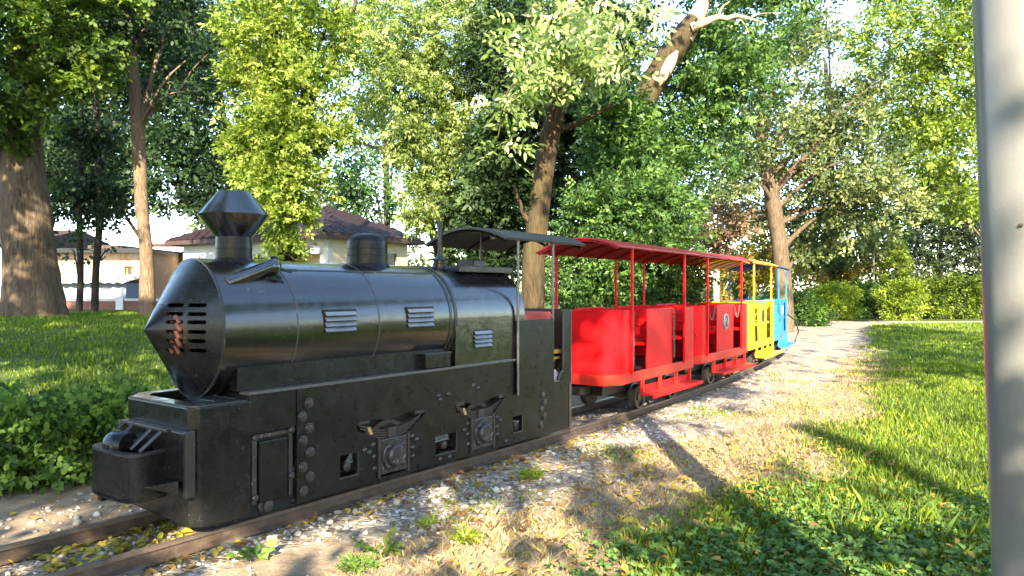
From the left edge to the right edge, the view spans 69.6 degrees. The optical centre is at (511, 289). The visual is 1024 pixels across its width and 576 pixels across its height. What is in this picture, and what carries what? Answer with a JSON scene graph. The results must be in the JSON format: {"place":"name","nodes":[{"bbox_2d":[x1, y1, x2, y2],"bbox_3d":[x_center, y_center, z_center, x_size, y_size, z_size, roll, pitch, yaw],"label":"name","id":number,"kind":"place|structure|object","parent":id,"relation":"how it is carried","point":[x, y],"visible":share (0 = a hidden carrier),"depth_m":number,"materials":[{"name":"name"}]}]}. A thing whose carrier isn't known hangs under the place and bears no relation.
{"place":"outdoors","nodes":[
{"label":"outdoors","id":0,"kind":"place"},
{"bbox_2d":[0,310,175,398],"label":"slope grass","id":1,"kind":"structure","parent":0,"point":[35,321],"depth_m":11.64,"materials":[{"name":"green plant"}]},
{"bbox_2d":[0,0,980,290],"label":"sky","id":2,"kind":"structure","parent":0,"point":[162,229],"materials":[{"name":"white"}]},
{"bbox_2d":[0,291,989,575],"bbox_3d":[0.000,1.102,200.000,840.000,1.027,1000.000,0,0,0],"label":"ground","id":3,"kind":"structure","parent":0,"point":[832,341],"depth_m":6.00,"materials":[{"name":"beige gravel"}]},
{"bbox_2d":[0,378,42,398],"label":"leafy shrub","id":4,"kind":"object","parent":3,"relation":"on","point":[18,384],"visible":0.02,"depth_m":6.98,"materials":[{"name":"green plant"}]},
{"bbox_2d":[0,388,108,495],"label":"leafy shrub","id":5,"kind":"object","parent":3,"relation":"on","point":[28,418],"visible":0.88,"depth_m":5.88,"materials":[{"name":"green plant"}]},
{"bbox_2d":[0,230,109,290],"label":"white house","id":6,"kind":"structure","parent":3,"relation":"on","point":[63,233],"depth_m":29.69,"materials":[{"name":"white paint"}]},
{"bbox_2d":[0,7,148,226],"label":"tree","id":7,"kind":"object","parent":3,"relation":"on","point":[74,103],"visible":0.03,"depth_m":31.08,"materials":[{"name":"green plant"}]},
{"bbox_2d":[0,0,158,316],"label":"tree","id":8,"kind":"object","parent":3,"relation":"on","point":[31,282],"visible":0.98,"depth_m":15.45,"materials":[{"name":"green plant"}]},
{"bbox_2d":[41,94,130,311],"bbox_3d":[-11.938,-2.858,20.063,3.021,7.226,2.912,0,0,0],"label":"tree","id":9,"kind":"object","parent":3,"relation":"on","point":[80,223],"visible":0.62,"depth_m":19.86,"materials":[{"name":"green plant"}]},
{"bbox_2d":[3,376,173,494],"bbox_3d":[-3.593,1.323,6.413,1.754,1.058,1.734,0,0,0],"label":"leafy shrub","id":10,"kind":"object","parent":3,"relation":"on","point":[108,412],"visible":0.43,"depth_m":6.06,"materials":[{"name":"green plant"}]},
{"bbox_2d":[43,80,134,311],"bbox_3d":[-11.518,-2.855,19.991,2.996,7.231,2.447,0,0,36],"label":"tree","id":11,"kind":"object","parent":3,"relation":"on","point":[106,142],"visible":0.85,"depth_m":19.82,"materials":[{"name":"green plant"}]},
{"bbox_2d":[39,371,155,402],"bbox_3d":[-4.135,1.292,6.941,1.762,0.985,1.725,0,0,30],"label":"leafy shrub","id":12,"kind":"object","parent":3,"relation":"on","point":[103,387],"depth_m":7.04,"materials":[{"name":"green plant"}]},
{"bbox_2d":[66,297,158,309],"bbox_3d":[-14.674,0.544,22.500,15.090,0.623,0.220,0,0,0],"label":"boundary fence","id":13,"kind":"object","parent":3,"relation":"on","point":[120,303],"visible":0.12,"depth_m":22.47,"materials":[{"name":"concrete"}]},
{"bbox_2d":[57,245,182,298],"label":"old house","id":14,"kind":"structure","parent":3,"relation":"on","point":[119,275],"depth_m":26.00,"materials":[{"name":"white paint"}]},
{"bbox_2d":[127,266,132,274],"bbox_3d":[-13.531,-0.633,26.130,0.294,0.362,0.060,0,0,0],"label":"window","id":15,"kind":"structure","parent":14,"relation":"in","point":[129,268],"depth_m":26.12,"materials":[{"name":"white glass"}]},
{"bbox_2d":[41,0,218,236],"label":"tree","id":16,"kind":"object","parent":3,"relation":"on","point":[124,113],"visible":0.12,"depth_m":30.41,"materials":[{"name":"green plant"}]},
{"bbox_2d":[42,0,246,314],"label":"tree","id":17,"kind":"object","parent":3,"relation":"on","point":[139,33],"visible":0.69,"depth_m":17.03,"materials":[{"name":"green plant"}]},
{"bbox_2d":[152,243,182,251],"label":"white block","id":18,"kind":"structure","parent":3,"relation":"on","point":[160,246],"depth_m":29.00,"materials":[{"name":"white paint"}]},
{"bbox_2d":[115,0,257,227],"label":"tree","id":19,"kind":"object","parent":3,"relation":"on","point":[184,166],"visible":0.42,"depth_m":29.20,"materials":[{"name":"green plant"}]},
{"bbox_2d":[226,539,277,560],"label":"weed plant","id":20,"kind":"object","parent":3,"relation":"on","point":[266,551],"visible":1,"depth_m":4.33,"materials":[{"name":"green plant"}]},
{"bbox_2d":[197,0,382,261],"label":"tree","id":21,"kind":"object","parent":3,"relation":"on","point":[275,159],"visible":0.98,"depth_m":15.04,"materials":[{"name":"green plant"}]},
{"bbox_2d":[164,205,424,265],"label":"cream house","id":22,"kind":"structure","parent":3,"relation":"on","point":[339,228],"depth_m":25.90,"materials":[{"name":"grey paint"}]},
{"bbox_2d":[388,253,394,264],"bbox_3d":[-4.507,-0.870,26.657,0.140,0.850,0.700,0,0,32],"label":"window","id":23,"kind":"structure","parent":22,"relation":"in","point":[391,257],"depth_m":26.73,"materials":[{"name":"grey glass"}]},
{"bbox_2d":[335,551,383,575],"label":"weed plant","id":24,"kind":"object","parent":3,"relation":"on","point":[353,564],"visible":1,"depth_m":4.14,"materials":[{"name":"green plant"}]},
{"bbox_2d":[300,0,434,227],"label":"tree","id":25,"kind":"object","parent":3,"relation":"on","point":[348,193],"visible":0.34,"depth_m":29.52,"materials":[{"name":"green plant"}]},
{"bbox_2d":[348,525,403,558],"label":"weed plant","id":26,"kind":"object","parent":3,"relation":"on","point":[388,547],"visible":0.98,"depth_m":4.38,"materials":[{"name":"green plant"}]},
{"bbox_2d":[0,347,786,575],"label":"railway track","id":27,"kind":"structure","parent":3,"relation":"on","point":[134,562],"depth_m":5.03,"materials":[{"name":"brown metal"}]},
{"bbox_2d":[92,190,585,527],"bbox_3d":[-0.850,0.426,6.530,1.041,2.201,5.285,0,0,37],"label":"steam locomotive","id":28,"kind":"object","parent":27,"relation":"on","point":[371,361],"visible":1,"depth_m":5.18,"materials":[{"name":"black metal"}]},
{"bbox_2d":[536,237,702,409],"bbox_3d":[1.520,0.455,9.800,1.344,2.129,2.880,0,0,34],"label":"park train coach","id":29,"kind":"object","parent":27,"relation":"on","point":[633,354],"visible":0.94,"depth_m":9.19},
{"bbox_2d":[635,251,755,384],"bbox_3d":[3.060,0.455,12.220,1.344,2.129,2.880,0,0,34],"label":"park train coach","id":30,"kind":"object","parent":27,"relation":"on","point":[720,336],"visible":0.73,"depth_m":11.85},
{"bbox_2d":[698,259,781,362],"bbox_3d":[4.500,0.455,14.720,1.344,2.129,2.880,0,0,30],"label":"park train coach","id":31,"kind":"object","parent":27,"relation":"on","point":[760,324],"visible":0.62,"depth_m":14.46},
{"bbox_2d":[726,264,798,350],"bbox_3d":[5.971,0.455,17.564,1.370,2.129,3.658,0,0,26],"label":"park train coach","id":32,"kind":"object","parent":27,"relation":"on","point":[780,318],"visible":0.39,"depth_m":16.96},
{"bbox_2d":[328,0,512,256],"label":"tree","id":33,"kind":"object","parent":3,"relation":"on","point":[429,80],"visible":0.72,"depth_m":18.30,"materials":[{"name":"green plant"}]},
{"bbox_2d":[348,120,396,210],"bbox_3d":[-3.690,-3.444,20.052,2.305,2.652,0.902,0,0,8],"label":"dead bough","id":34,"kind":"object","parent":33,"relation":"hanging from","point":[369,145],"visible":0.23,"depth_m":19.99,"materials":[{"name":"brown wood"}]},
{"bbox_2d":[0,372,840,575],"bbox_3d":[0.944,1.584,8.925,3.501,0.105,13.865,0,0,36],"label":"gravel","id":35,"kind":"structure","parent":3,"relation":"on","point":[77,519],"depth_m":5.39,"materials":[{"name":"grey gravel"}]},
{"bbox_2d":[414,513,439,529],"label":"weed plant","id":36,"kind":"object","parent":3,"relation":"on","point":[427,520],"visible":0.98,"depth_m":4.92,"materials":[{"name":"green plant"}]},
{"bbox_2d":[450,525,485,544],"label":"weed plant","id":37,"kind":"object","parent":3,"relation":"on","point":[473,532],"visible":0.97,"depth_m":4.61,"materials":[{"name":"green plant"}]},
{"bbox_2d":[7,372,990,575],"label":"fallen leaves","id":38,"kind":"object","parent":3,"relation":"on","point":[66,549],"visible":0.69,"depth_m":5.03,"materials":[{"name":"yellow plant"}]},
{"bbox_2d":[515,466,545,480],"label":"weed plant","id":39,"kind":"object","parent":3,"relation":"on","point":[535,474],"visible":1,"depth_m":6.19,"materials":[{"name":"green plant"}]},
{"bbox_2d":[420,0,690,283],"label":"tree","id":40,"kind":"object","parent":3,"relation":"on","point":[486,197],"visible":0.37,"depth_m":17.09,"materials":[{"name":"green plant"}]},
{"bbox_2d":[451,0,681,307],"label":"tree","id":41,"kind":"object","parent":3,"relation":"on","point":[603,58],"visible":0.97,"depth_m":11.82,"materials":[{"name":"green plant"}]},
{"bbox_2d":[185,165,980,307],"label":"woodland","id":42,"kind":"object","parent":3,"relation":"on","point":[734,291],"visible":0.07,"depth_m":58.85,"materials":[{"name":"green plant"}]},
{"bbox_2d":[545,153,722,309],"bbox_3d":[2.058,-0.426,13.600,3.724,4.140,2.704,0,0,0],"label":"bush","id":43,"kind":"object","parent":3,"relation":"on","point":[662,223],"visible":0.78,"depth_m":13.23,"materials":[{"name":"green plant"}]},
{"bbox_2d":[322,355,982,575],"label":"dry grass","id":44,"kind":"structure","parent":3,"relation":"on","point":[472,553],"depth_m":5.59,"materials":[{"name":"beige plant"}]},
{"bbox_2d":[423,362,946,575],"bbox_3d":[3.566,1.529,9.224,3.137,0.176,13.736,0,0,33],"label":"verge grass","id":45,"kind":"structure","parent":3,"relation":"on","point":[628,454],"depth_m":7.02,"materials":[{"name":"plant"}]},
{"bbox_2d":[569,0,826,307],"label":"tree","id":46,"kind":"object","parent":3,"relation":"on","point":[635,136],"visible":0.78,"depth_m":15.21,"materials":[{"name":"green plant"}]},
{"bbox_2d":[684,192,767,301],"bbox_3d":[7.988,-0.904,27.370,3.733,5.323,2.856,0,0,0],"label":"tree","id":47,"kind":"object","parent":3,"relation":"on","point":[727,227],"visible":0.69,"depth_m":27.27,"materials":[{"name":"purple plant"}]},
{"bbox_2d":[706,226,811,300],"bbox_3d":[9.716,-0.409,29.533,4.050,4.272,3.216,0,0,0],"label":"tree","id":48,"kind":"object","parent":3,"relation":"on","point":[760,278],"visible":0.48,"depth_m":29.14,"materials":[{"name":"green plant"}]},
{"bbox_2d":[542,471,991,575],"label":"ground cover","id":49,"kind":"object","parent":3,"relation":"on","point":[849,542],"visible":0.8,"depth_m":4.28,"materials":[{"name":"green plant"}]},
{"bbox_2d":[793,288,840,326],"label":"bush","id":50,"kind":"object","parent":3,"relation":"on","point":[811,312],"visible":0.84,"depth_m":30.67,"materials":[{"name":"green plant"}]},
{"bbox_2d":[679,0,960,314],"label":"tree","id":51,"kind":"object","parent":3,"relation":"on","point":[841,263],"visible":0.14,"depth_m":39.52,"materials":[{"name":"green plant"}]},
{"bbox_2d":[700,0,951,332],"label":"tree","id":52,"kind":"object","parent":3,"relation":"on","point":[819,173],"visible":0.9,"depth_m":26.24,"materials":[{"name":"green plant"}]},
{"bbox_2d":[803,279,864,320],"bbox_3d":[16.041,0.680,36.560,3.122,2.468,2.598,0,0,0],"label":"hedge shrub","id":53,"kind":"object","parent":3,"relation":"on","point":[836,295],"visible":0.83,"depth_m":36.12,"materials":[{"name":"green plant"}]},
{"bbox_2d":[790,229,889,308],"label":"tree","id":54,"kind":"object","parent":3,"relation":"on","point":[855,271],"visible":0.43,"depth_m":40.89,"materials":[{"name":"green plant"}]},
{"bbox_2d":[839,277,891,318],"bbox_3d":[18.488,0.713,38.417,2.880,2.748,2.875,0,0,0],"label":"hedge shrub","id":55,"kind":"object","parent":3,"relation":"on","point":[866,287],"visible":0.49,"depth_m":38.16,"materials":[{"name":"green plant"}]},
{"bbox_2d":[870,231,876,317],"bbox_3d":[19.652,-0.780,40.000,0.375,4.830,0.375,0,0,0],"label":"lamp post","id":56,"kind":"object","parent":3,"relation":"on","point":[873,265],"visible":0.22,"depth_m":39.96,"materials":[{"name":"grey metal"}]},
{"bbox_2d":[758,396,989,541],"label":"tall grass","id":57,"kind":"structure","parent":3,"relation":"on","point":[905,522],"depth_m":4.78,"materials":[{"name":"green plant"}]},
{"bbox_2d":[867,238,926,316],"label":"conifer tree","id":58,"kind":"object","parent":3,"relation":"on","point":[897,259],"visible":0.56,"depth_m":40.18,"materials":[{"name":"green plant"}]},
{"bbox_2d":[868,274,932,320],"bbox_3d":[19.519,0.667,37.035,2.782,2.894,2.725,0,0,0],"label":"hedge shrub","id":59,"kind":"object","parent":3,"relation":"on","point":[901,295],"visible":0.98,"depth_m":36.68,"materials":[{"name":"green plant"}]},
{"bbox_2d":[832,0,979,238],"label":"tree","id":60,"kind":"object","parent":3,"relation":"on","point":[933,122],"visible":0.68,"depth_m":27.46,"materials":[{"name":"green plant"}]},
{"bbox_2d":[879,162,980,315],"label":"tree","id":61,"kind":"object","parent":3,"relation":"on","point":[965,240],"visible":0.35,"depth_m":43.82,"materials":[{"name":"green plant"}]},
{"bbox_2d":[904,272,961,319],"bbox_3d":[21.689,0.489,38.185,2.885,2.971,2.695,0,0,-34],"label":"hedge shrub","id":62,"kind":"object","parent":3,"relation":"on","point":[935,282],"visible":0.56,"depth_m":37.65,"materials":[{"name":"green plant"}]},
{"bbox_2d":[926,269,982,319],"bbox_3d":[23.125,0.370,37.953,3.458,2.820,2.606,0,0,0],"label":"hedge shrub","id":63,"kind":"object","parent":3,"relation":"on","point":[974,283],"visible":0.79,"depth_m":37.54,"materials":[{"name":"green plant"}]},
{"bbox_2d":[944,172,979,313],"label":"conifer tree","id":64,"kind":"object","parent":3,"relation":"on","point":[978,225],"visible":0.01,"depth_m":47.76,"materials":[{"name":"green plant"}]},
{"bbox_2d":[968,283,982,318],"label":"hedge shrub","id":65,"kind":"object","parent":3,"relation":"on","point":[980,316],"visible":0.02,"depth_m":38.51,"materials":[{"name":"green plant"}]},
{"bbox_2d":[972,0,1023,575],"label":"lamp post","id":66,"kind":"object","parent":3,"relation":"on","point":[998,36],"visible":1,"depth_m":2.25,"materials":[{"name":"grey metal"}]},
{"bbox_2d":[554,369,557,379],"bbox_3d":[0.371,0.866,7.613,0.217,0.168,0.254,0,0,0],"label":"cloth bundle","id":67,"kind":"object","parent":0,"point":[555,374],"visible":0.15,"depth_m":7.56,"materials":[{"name":"white fabric"}]},
{"bbox_2d":[606,360,990,575],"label":"lawn grass","id":68,"kind":"structure","parent":0,"point":[970,384],"depth_m":6.08,"materials":[{"name":"green plant"}]},
{"bbox_2d":[794,321,984,375],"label":"lawn grass","id":69,"kind":"structure","parent":0,"point":[963,350],"depth_m":19.93,"materials":[{"name":"green plant"}]},
{"bbox_2d":[904,10,971,11],"bbox_3d":[15.165,-8.739,23.000,5.266,0.734,0.013,0,0,22],"label":"overhead cable","id":70,"kind":"object","parent":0,"point":[941,11],"visible":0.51,"depth_m":23.50,"materials":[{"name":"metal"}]},
{"bbox_2d":[904,42,972,43],"bbox_3d":[15.165,-7.739,23.000,5.266,0.647,0.013,0,0,22],"label":"overhead cable","id":71,"kind":"object","parent":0,"point":[941,43],"visible":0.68,"depth_m":23.50,"materials":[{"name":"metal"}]}
]}

